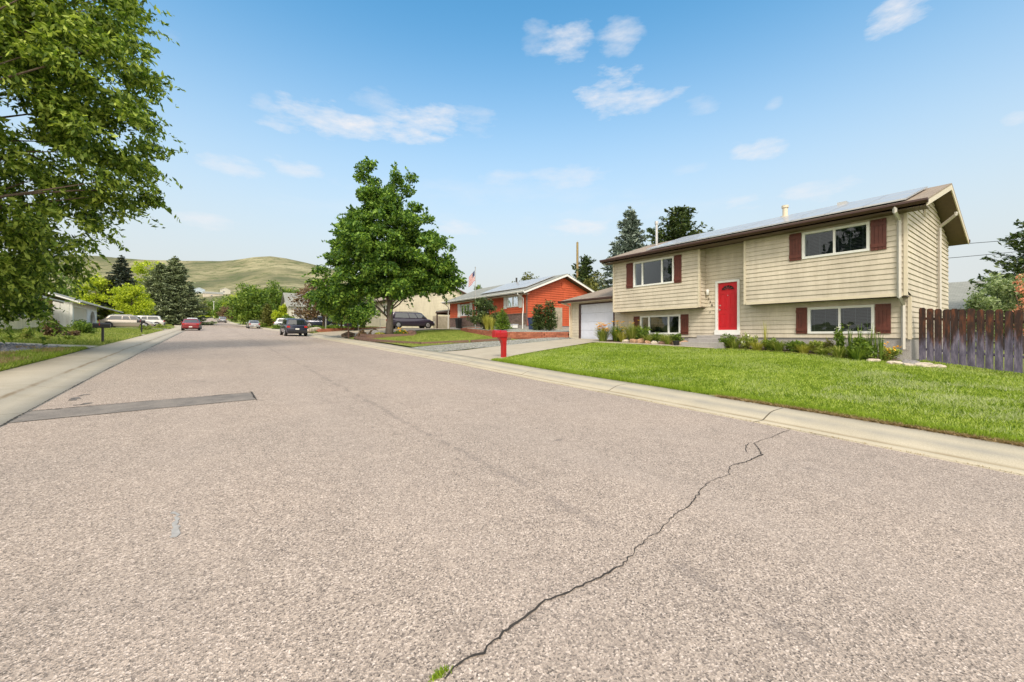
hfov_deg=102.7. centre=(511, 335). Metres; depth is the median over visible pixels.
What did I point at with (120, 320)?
parked wagon
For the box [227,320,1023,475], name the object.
kerb
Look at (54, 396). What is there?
joint
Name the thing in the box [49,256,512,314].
hills
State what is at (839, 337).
hollyhock
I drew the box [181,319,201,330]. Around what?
parked car
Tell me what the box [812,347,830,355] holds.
grass tuft
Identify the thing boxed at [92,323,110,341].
mailbox
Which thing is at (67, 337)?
hosta
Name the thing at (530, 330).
terrace gravel
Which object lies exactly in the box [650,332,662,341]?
perennial
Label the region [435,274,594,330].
ranch house
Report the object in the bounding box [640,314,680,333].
window
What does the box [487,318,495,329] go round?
ornamental grass
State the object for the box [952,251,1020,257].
power line
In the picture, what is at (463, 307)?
window
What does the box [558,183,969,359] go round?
split level house
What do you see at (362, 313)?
broadleaf tree
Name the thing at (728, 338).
perennial
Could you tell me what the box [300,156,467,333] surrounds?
maple tree
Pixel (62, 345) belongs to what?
garden path
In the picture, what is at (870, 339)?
shasta daisy
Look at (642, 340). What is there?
rock
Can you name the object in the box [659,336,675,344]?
grass tuft
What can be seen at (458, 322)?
trash bin
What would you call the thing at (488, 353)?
driveway
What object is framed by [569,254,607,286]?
cypress tree
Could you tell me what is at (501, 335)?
mailbox
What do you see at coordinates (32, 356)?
grass
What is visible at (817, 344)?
perennial
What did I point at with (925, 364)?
rock
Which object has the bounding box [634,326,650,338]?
shrub
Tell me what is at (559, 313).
wooden gate
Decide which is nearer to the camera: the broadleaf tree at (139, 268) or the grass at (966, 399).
the grass at (966, 399)
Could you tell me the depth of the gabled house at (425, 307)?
54.73 m
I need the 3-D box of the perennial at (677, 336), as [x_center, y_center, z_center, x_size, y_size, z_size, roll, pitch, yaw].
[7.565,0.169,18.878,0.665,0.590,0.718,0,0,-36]
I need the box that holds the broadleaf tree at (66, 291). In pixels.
[45,267,80,301]
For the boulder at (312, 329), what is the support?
on the ground at (171, 326)
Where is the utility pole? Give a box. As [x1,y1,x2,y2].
[576,241,578,280]
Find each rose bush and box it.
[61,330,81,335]
[1012,274,1023,353]
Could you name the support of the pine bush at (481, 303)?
on the neighbour lawn at (437, 344)
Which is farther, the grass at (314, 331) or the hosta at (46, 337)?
the grass at (314, 331)
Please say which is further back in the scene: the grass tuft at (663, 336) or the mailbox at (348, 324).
the mailbox at (348, 324)
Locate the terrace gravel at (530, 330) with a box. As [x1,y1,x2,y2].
[466,327,568,331]
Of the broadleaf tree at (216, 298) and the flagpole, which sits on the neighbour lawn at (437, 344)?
the flagpole
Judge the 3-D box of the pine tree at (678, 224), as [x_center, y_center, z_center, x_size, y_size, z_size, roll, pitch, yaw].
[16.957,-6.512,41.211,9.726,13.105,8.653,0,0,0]
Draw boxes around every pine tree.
[645,205,712,243]
[966,219,1023,337]
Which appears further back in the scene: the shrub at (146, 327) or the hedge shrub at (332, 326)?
the hedge shrub at (332, 326)
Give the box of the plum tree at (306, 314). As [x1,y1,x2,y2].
[288,277,333,327]
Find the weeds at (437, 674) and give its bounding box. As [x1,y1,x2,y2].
[428,664,452,681]
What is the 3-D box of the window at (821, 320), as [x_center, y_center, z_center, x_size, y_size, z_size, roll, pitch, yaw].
[11.855,-0.545,14.695,0.715,0.990,1.920,0,0,-36]
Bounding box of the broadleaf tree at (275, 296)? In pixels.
[261,280,295,313]
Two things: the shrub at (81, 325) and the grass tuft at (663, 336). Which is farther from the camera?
the shrub at (81, 325)
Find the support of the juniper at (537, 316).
on the terrace gravel at (530, 330)
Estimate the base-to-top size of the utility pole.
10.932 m
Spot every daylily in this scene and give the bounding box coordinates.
[591,322,611,340]
[607,321,625,340]
[623,320,646,341]
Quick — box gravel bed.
[412,338,574,351]
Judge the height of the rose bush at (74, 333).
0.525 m
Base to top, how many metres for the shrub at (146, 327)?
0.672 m
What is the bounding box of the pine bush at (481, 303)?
[463,297,498,330]
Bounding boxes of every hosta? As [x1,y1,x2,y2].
[0,335,20,340]
[34,335,53,339]
[62,335,75,339]
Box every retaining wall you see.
[316,327,385,331]
[461,327,568,338]
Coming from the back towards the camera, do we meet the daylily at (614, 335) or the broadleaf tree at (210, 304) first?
the broadleaf tree at (210, 304)
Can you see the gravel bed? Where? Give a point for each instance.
(483, 344)
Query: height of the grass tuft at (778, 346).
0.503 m
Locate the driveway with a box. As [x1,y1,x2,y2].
[443,338,609,359]
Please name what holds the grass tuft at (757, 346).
on the flower bed soil
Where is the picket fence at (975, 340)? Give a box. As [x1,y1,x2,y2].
[919,308,1023,374]
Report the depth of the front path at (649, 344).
18.97 m
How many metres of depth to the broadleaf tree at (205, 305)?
201.47 m
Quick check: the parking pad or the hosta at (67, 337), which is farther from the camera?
the parking pad
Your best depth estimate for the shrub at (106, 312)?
55.84 m
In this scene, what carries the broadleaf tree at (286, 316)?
on the ground at (171, 326)
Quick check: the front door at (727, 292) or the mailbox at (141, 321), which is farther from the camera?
the mailbox at (141, 321)
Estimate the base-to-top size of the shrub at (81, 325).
1.169 m
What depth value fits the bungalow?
33.06 m
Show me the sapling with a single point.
(26, 333)
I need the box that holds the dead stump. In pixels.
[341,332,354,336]
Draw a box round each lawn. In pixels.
[355,330,515,346]
[508,343,1023,438]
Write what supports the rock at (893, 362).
on the lawn at (803, 360)
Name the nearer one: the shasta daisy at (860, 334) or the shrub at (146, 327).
the shasta daisy at (860, 334)
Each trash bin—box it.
[455,318,462,327]
[528,317,532,329]
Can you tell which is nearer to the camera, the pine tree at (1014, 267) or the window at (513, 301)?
the pine tree at (1014, 267)
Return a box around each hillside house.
[194,287,204,293]
[202,291,223,296]
[220,288,230,293]
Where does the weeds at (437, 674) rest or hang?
on the road
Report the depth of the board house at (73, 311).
41.82 m
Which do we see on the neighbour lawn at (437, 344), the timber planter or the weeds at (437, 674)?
the timber planter
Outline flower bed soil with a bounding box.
[604,340,898,360]
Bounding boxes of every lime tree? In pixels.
[70,272,116,312]
[106,282,157,315]
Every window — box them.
[460,304,469,315]
[507,296,518,307]
[633,256,673,286]
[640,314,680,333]
[802,221,869,258]
[808,305,874,333]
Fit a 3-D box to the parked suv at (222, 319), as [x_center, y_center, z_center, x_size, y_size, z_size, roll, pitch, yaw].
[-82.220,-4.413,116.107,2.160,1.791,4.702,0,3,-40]
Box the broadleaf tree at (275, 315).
[271,304,287,320]
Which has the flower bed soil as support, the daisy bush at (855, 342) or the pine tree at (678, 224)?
the daisy bush at (855, 342)
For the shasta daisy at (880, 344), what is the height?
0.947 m
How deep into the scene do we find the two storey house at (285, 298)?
77.38 m
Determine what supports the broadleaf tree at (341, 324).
on the ground at (171, 326)
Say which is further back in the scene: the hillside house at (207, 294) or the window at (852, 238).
the hillside house at (207, 294)
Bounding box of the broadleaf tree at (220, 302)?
[212,296,234,308]
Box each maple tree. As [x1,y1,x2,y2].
[0,0,187,345]
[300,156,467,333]
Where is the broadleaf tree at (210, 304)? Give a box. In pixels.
[199,299,215,309]
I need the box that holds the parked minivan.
[386,311,434,327]
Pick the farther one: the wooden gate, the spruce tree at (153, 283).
the spruce tree at (153, 283)
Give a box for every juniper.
[530,303,545,329]
[540,299,557,330]
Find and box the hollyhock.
[833,323,846,355]
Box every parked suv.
[137,315,164,325]
[217,316,226,322]
[279,318,307,335]
[305,316,339,326]
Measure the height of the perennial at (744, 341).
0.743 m
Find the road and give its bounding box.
[0,318,1023,681]
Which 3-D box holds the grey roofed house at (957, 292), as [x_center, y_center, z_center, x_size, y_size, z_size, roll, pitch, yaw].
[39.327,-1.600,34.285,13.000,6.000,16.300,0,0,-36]
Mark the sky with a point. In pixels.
(528, 129)
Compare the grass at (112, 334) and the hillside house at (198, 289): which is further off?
the hillside house at (198, 289)
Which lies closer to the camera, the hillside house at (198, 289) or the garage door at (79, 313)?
the garage door at (79, 313)
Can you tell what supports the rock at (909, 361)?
on the lawn at (803, 360)
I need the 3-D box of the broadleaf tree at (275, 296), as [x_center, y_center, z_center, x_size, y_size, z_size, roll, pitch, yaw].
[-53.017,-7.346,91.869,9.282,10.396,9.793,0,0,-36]
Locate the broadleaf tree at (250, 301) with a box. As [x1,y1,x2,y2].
[221,282,276,324]
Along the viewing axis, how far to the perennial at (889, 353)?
12.69 m
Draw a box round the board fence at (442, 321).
[433,316,449,327]
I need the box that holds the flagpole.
[469,267,475,328]
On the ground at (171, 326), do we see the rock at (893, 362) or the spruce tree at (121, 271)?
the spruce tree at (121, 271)
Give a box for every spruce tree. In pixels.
[96,255,139,318]
[132,262,193,324]
[147,255,216,324]
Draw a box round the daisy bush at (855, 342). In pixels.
[844,337,878,359]
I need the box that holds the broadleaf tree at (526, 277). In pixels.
[512,272,538,281]
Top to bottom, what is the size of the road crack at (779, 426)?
0.798 m
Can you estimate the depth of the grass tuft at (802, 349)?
14.55 m
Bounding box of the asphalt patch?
[9,392,254,422]
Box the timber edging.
[354,336,510,344]
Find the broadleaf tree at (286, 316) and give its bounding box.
[281,314,293,317]
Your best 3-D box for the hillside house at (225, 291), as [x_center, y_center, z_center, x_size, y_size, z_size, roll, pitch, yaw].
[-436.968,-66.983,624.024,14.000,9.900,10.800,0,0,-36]
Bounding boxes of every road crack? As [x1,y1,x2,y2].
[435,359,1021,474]
[444,429,789,678]
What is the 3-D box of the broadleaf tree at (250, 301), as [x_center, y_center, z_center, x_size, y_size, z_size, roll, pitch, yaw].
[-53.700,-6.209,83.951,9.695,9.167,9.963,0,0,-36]
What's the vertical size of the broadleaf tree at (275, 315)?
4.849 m
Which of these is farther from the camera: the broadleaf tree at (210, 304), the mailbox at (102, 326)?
the broadleaf tree at (210, 304)
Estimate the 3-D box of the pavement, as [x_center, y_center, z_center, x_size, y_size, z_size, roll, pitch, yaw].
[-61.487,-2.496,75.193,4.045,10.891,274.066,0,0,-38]
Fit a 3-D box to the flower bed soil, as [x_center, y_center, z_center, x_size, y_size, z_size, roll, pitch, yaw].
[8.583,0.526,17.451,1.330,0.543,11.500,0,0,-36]
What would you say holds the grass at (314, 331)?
on the ground at (171, 326)
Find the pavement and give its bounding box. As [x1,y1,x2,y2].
[0,325,188,426]
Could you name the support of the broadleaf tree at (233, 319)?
on the ground at (171, 326)
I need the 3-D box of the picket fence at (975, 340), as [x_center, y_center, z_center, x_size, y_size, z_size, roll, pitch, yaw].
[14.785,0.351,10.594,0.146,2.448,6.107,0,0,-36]
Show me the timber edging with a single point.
(411, 342)
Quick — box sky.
[0,0,1023,292]
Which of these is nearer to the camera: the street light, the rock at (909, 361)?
the rock at (909, 361)
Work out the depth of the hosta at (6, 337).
20.07 m
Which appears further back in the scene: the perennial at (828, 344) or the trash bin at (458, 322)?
the trash bin at (458, 322)
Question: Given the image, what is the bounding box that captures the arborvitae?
[258,303,274,326]
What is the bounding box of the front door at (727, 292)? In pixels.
[718,281,736,329]
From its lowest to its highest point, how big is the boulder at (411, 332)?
0.568 m
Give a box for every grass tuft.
[612,329,628,341]
[641,334,655,341]
[659,335,670,340]
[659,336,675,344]
[719,338,742,349]
[747,340,768,350]
[764,340,789,352]
[786,344,816,354]
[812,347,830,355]
[823,345,849,357]
[845,347,868,360]
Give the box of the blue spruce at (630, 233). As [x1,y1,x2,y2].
[593,206,649,289]
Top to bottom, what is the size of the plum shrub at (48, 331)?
1.304 m
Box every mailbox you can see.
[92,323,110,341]
[137,320,144,331]
[344,323,351,338]
[492,330,506,356]
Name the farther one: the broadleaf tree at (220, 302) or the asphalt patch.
the broadleaf tree at (220, 302)
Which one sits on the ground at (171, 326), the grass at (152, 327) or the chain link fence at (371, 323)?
the grass at (152, 327)
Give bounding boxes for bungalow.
[0,295,64,329]
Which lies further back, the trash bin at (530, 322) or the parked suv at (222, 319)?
the parked suv at (222, 319)
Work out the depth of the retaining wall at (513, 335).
26.64 m
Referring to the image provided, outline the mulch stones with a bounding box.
[0,342,60,351]
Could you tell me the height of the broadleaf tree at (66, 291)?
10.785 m
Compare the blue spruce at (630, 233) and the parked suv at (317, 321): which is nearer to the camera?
the blue spruce at (630, 233)
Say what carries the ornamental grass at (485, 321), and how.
on the terrace gravel at (530, 330)
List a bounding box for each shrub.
[40,317,64,336]
[66,319,97,333]
[97,306,114,319]
[139,325,151,329]
[272,324,280,328]
[326,324,340,328]
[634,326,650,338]
[958,288,1004,349]
[978,272,1023,350]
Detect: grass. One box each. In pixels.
[0,326,163,344]
[0,345,69,363]
[0,345,86,370]
[91,325,170,328]
[265,324,376,332]
[480,314,491,329]
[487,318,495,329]
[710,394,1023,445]
[811,369,1023,422]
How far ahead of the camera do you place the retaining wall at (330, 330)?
46.62 m
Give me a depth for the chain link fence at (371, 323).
46.38 m
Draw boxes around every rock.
[636,338,644,342]
[886,361,902,364]
[902,360,918,363]
[914,362,935,367]
[935,364,946,367]
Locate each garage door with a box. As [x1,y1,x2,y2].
[74,307,85,321]
[581,303,612,339]
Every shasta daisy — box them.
[845,325,852,357]
[857,324,864,345]
[865,324,873,358]
[871,333,878,358]
[876,332,885,360]
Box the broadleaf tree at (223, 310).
[216,305,238,321]
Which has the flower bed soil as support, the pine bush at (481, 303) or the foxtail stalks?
the foxtail stalks
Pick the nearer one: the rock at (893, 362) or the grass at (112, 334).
the rock at (893, 362)
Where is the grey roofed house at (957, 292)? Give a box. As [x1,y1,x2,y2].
[948,280,1003,341]
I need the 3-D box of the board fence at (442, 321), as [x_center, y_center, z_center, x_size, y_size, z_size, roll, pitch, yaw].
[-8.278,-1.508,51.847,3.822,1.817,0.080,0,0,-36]
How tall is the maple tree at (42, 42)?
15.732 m
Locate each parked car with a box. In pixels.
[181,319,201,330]
[246,320,259,328]
[274,318,294,325]
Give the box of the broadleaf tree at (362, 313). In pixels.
[326,297,380,329]
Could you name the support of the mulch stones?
on the rock mulch
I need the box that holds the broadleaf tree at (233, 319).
[224,302,247,323]
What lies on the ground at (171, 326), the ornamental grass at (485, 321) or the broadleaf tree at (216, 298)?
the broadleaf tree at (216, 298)
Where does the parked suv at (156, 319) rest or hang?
on the far left driveway
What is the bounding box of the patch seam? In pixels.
[34,392,248,410]
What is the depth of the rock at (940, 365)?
11.58 m
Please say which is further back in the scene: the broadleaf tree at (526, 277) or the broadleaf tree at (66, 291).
the broadleaf tree at (66, 291)
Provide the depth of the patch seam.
7.36 m
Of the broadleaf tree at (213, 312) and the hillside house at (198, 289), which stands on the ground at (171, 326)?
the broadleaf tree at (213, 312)
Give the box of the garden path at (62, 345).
[0,342,94,347]
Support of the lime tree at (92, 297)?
on the ground at (171, 326)
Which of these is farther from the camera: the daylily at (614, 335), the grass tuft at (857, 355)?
the daylily at (614, 335)
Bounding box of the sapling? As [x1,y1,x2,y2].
[19,327,35,339]
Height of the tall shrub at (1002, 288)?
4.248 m
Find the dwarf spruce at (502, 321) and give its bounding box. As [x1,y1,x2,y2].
[493,308,511,329]
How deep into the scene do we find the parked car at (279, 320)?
67.91 m
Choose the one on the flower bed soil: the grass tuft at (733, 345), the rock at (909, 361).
the grass tuft at (733, 345)
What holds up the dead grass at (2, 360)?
on the rock mulch
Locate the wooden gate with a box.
[552,307,561,332]
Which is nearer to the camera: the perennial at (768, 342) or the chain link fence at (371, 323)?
the perennial at (768, 342)
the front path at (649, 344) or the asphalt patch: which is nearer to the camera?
the asphalt patch
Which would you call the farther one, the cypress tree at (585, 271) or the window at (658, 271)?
the cypress tree at (585, 271)
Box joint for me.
[0,331,183,425]
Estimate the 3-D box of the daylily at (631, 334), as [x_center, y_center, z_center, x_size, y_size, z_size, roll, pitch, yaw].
[6.128,-0.194,20.776,1.631,1.143,1.625,0,0,-36]
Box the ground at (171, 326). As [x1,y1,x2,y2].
[0,318,1023,376]
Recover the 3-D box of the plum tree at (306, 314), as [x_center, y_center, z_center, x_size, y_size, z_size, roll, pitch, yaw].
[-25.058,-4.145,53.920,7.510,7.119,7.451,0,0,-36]
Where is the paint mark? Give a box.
[170,511,180,537]
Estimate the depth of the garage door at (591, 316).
24.14 m
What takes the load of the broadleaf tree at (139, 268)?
on the ground at (171, 326)
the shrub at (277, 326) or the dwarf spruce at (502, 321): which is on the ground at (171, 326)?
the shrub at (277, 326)
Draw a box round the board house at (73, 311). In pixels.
[36,292,123,326]
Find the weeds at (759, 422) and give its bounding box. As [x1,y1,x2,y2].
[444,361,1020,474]
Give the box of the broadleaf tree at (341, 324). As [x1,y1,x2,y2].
[323,313,348,327]
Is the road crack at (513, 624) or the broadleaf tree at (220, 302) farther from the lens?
the broadleaf tree at (220, 302)
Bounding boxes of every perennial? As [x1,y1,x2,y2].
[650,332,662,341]
[669,333,683,341]
[718,333,738,348]
[738,332,758,348]
[761,337,779,349]
[784,340,804,351]
[807,340,825,352]
[823,338,835,353]
[877,342,902,360]
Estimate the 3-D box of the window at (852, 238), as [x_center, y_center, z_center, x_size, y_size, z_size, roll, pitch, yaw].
[11.412,-3.250,14.368,0.715,0.980,1.920,0,0,-36]
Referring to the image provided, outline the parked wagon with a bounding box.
[98,314,155,326]
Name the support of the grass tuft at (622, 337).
on the flower bed soil
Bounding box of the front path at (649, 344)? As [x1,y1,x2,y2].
[596,341,709,347]
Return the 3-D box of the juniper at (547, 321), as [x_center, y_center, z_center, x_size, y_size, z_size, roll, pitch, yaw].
[2.799,-1.438,30.643,1.528,2.576,1.561,0,0,-36]
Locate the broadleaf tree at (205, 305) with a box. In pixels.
[186,297,211,311]
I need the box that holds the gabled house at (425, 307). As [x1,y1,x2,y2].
[365,289,466,327]
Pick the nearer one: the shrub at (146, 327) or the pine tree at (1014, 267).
the pine tree at (1014, 267)
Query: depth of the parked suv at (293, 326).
38.33 m
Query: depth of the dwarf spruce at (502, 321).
29.88 m
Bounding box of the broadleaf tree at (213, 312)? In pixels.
[211,305,229,319]
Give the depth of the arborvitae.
79.57 m
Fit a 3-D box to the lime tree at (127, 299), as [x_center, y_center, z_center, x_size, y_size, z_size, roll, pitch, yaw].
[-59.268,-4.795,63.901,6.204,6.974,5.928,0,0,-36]
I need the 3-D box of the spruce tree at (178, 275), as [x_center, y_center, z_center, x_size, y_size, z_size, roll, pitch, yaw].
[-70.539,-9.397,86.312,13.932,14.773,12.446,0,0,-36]
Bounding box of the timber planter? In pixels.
[356,334,413,338]
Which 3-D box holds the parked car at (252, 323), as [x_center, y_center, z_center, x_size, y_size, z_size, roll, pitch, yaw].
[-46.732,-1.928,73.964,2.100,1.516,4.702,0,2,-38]
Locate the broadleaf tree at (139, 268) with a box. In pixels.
[130,260,159,284]
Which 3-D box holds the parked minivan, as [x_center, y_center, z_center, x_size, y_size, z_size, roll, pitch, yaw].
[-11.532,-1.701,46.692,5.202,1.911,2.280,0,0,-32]
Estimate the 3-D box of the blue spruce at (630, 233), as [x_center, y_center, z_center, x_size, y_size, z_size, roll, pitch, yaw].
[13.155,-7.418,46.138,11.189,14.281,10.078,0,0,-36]
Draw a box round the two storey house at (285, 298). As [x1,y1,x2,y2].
[280,293,320,318]
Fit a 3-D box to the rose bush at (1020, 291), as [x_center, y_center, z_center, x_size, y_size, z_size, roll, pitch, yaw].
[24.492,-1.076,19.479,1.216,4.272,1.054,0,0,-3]
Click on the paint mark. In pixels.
(175, 531)
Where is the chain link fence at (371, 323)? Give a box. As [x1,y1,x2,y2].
[358,319,385,329]
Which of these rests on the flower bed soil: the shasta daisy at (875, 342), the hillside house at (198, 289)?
the shasta daisy at (875, 342)
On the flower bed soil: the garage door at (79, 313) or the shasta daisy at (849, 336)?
the shasta daisy at (849, 336)
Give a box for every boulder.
[307,327,320,332]
[407,330,416,334]
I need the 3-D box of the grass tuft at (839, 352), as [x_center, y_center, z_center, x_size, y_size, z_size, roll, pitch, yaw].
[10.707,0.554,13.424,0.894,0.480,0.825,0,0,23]
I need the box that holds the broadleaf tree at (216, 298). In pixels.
[209,297,226,305]
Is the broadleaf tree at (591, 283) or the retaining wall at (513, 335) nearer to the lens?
the retaining wall at (513, 335)
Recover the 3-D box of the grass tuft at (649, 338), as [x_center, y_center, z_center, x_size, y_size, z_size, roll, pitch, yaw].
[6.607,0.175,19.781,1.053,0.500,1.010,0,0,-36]
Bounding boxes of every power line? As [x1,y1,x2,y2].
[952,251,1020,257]
[969,239,1020,243]
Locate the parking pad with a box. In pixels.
[314,328,443,337]
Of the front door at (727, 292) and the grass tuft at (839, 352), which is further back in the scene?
the front door at (727, 292)
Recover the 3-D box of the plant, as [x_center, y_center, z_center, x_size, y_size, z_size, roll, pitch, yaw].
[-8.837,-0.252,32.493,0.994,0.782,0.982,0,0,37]
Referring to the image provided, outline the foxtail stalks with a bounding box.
[760,321,769,348]
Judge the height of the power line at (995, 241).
3.374 m
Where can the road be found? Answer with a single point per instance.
(348, 512)
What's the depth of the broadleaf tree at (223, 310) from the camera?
128.16 m
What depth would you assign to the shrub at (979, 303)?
20.43 m
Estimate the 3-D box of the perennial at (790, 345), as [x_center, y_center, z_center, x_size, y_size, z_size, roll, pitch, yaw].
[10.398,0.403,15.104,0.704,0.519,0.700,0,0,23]
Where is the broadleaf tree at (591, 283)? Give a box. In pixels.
[582,272,608,290]
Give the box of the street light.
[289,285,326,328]

